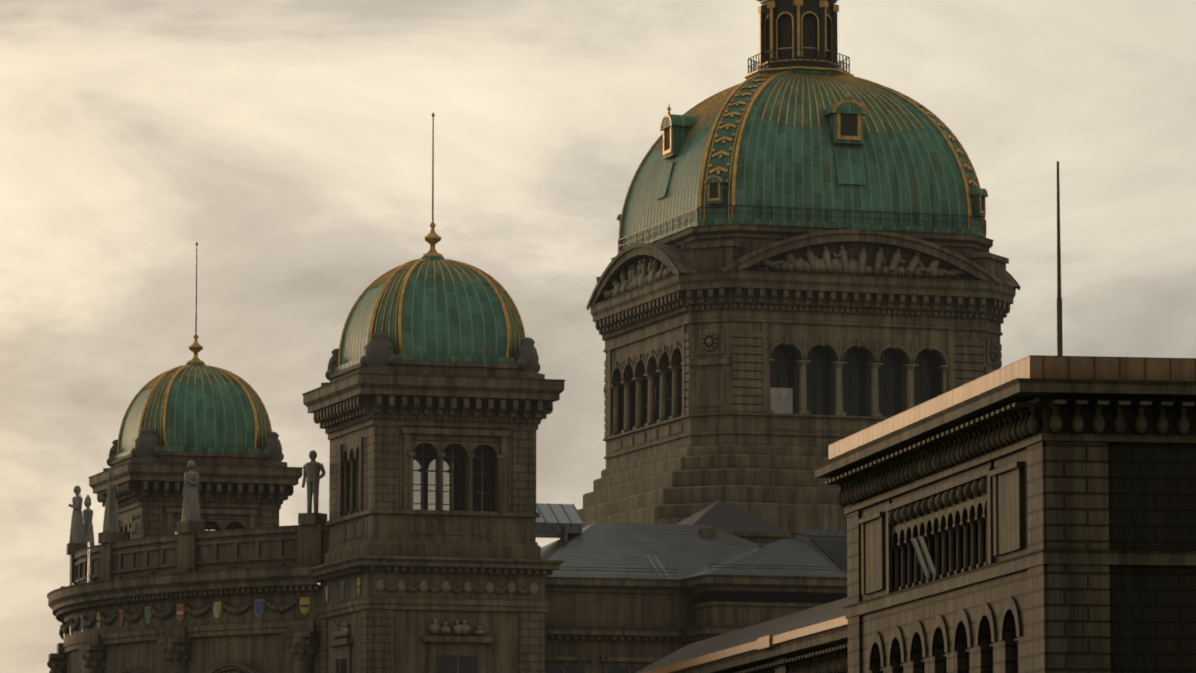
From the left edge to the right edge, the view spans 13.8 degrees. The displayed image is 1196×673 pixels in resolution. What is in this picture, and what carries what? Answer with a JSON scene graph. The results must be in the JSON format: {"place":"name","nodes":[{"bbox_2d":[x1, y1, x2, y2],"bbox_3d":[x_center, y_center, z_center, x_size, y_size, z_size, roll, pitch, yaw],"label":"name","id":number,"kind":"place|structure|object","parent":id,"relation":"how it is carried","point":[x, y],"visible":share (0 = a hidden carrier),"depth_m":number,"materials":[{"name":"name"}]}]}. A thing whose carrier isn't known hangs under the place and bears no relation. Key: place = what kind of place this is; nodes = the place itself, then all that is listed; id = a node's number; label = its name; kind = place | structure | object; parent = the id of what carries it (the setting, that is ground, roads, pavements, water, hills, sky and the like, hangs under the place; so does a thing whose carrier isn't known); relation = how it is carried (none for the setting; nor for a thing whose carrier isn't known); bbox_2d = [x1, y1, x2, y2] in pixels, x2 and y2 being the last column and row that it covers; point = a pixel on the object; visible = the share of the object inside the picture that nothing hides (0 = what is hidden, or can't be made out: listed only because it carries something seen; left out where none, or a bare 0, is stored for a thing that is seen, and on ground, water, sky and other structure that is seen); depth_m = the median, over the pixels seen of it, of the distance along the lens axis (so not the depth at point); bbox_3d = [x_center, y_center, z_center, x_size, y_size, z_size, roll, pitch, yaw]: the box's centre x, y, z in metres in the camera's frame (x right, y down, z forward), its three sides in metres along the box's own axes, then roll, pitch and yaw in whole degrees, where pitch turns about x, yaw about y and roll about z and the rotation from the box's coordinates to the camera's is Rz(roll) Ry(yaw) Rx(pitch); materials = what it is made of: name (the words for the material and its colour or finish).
{"place":"outdoors","nodes":[
{"label":"outdoors","id":0,"kind":"place"},
{"bbox_2d":[48,0,1011,672],"bbox_3d":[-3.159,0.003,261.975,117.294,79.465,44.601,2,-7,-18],"label":"domed building","id":1,"kind":"structure","parent":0,"point":[470,498],"depth_m":261.91,"materials":[{"name":"stone"}]},
{"bbox_2d":[0,0,1195,672],"label":"sky","id":2,"kind":"structure","parent":0,"point":[290,141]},
{"label":"ground","id":3,"kind":"structure","parent":0,"visible":0},
{"bbox_2d":[302,113,564,672],"bbox_3d":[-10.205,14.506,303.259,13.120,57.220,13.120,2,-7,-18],"label":"tower","id":4,"kind":"structure","parent":3,"relation":"on","point":[379,359],"depth_m":299.23,"materials":[{"name":"stone"}]},
{"bbox_2d":[536,500,846,672],"bbox_3d":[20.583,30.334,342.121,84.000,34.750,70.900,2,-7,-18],"label":"parliament building","id":5,"kind":"structure","parent":3,"relation":"on","point":[640,564],"depth_m":305.45,"materials":[{"name":"stone"}]},
{"bbox_2d":[47,450,329,672],"bbox_3d":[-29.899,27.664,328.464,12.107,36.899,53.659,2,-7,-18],"label":"bay","id":6,"kind":"object","parent":5,"relation":"attached to","point":[310,552],"depth_m":313.17,"materials":[{"name":"stone"}]},
{"bbox_2d":[88,242,302,539],"bbox_3d":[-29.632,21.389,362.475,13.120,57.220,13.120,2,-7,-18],"label":"tower","id":7,"kind":"structure","parent":5,"relation":"attached to","point":[243,416],"depth_m":359.40,"materials":[{"name":"metal"}]},
{"bbox_2d":[560,0,1020,539],"bbox_3d":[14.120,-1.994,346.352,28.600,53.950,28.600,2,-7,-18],"label":"tower","id":8,"kind":"structure","parent":5,"relation":"on","point":[853,222],"depth_m":336.81,"materials":[{"name":"stone"}]},
{"bbox_2d":[636,161,1195,672],"bbox_3d":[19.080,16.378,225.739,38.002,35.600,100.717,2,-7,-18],"label":"building","id":9,"kind":"structure","parent":3,"relation":"on","point":[1032,513],"depth_m":182.50,"materials":[{"name":"stone"}]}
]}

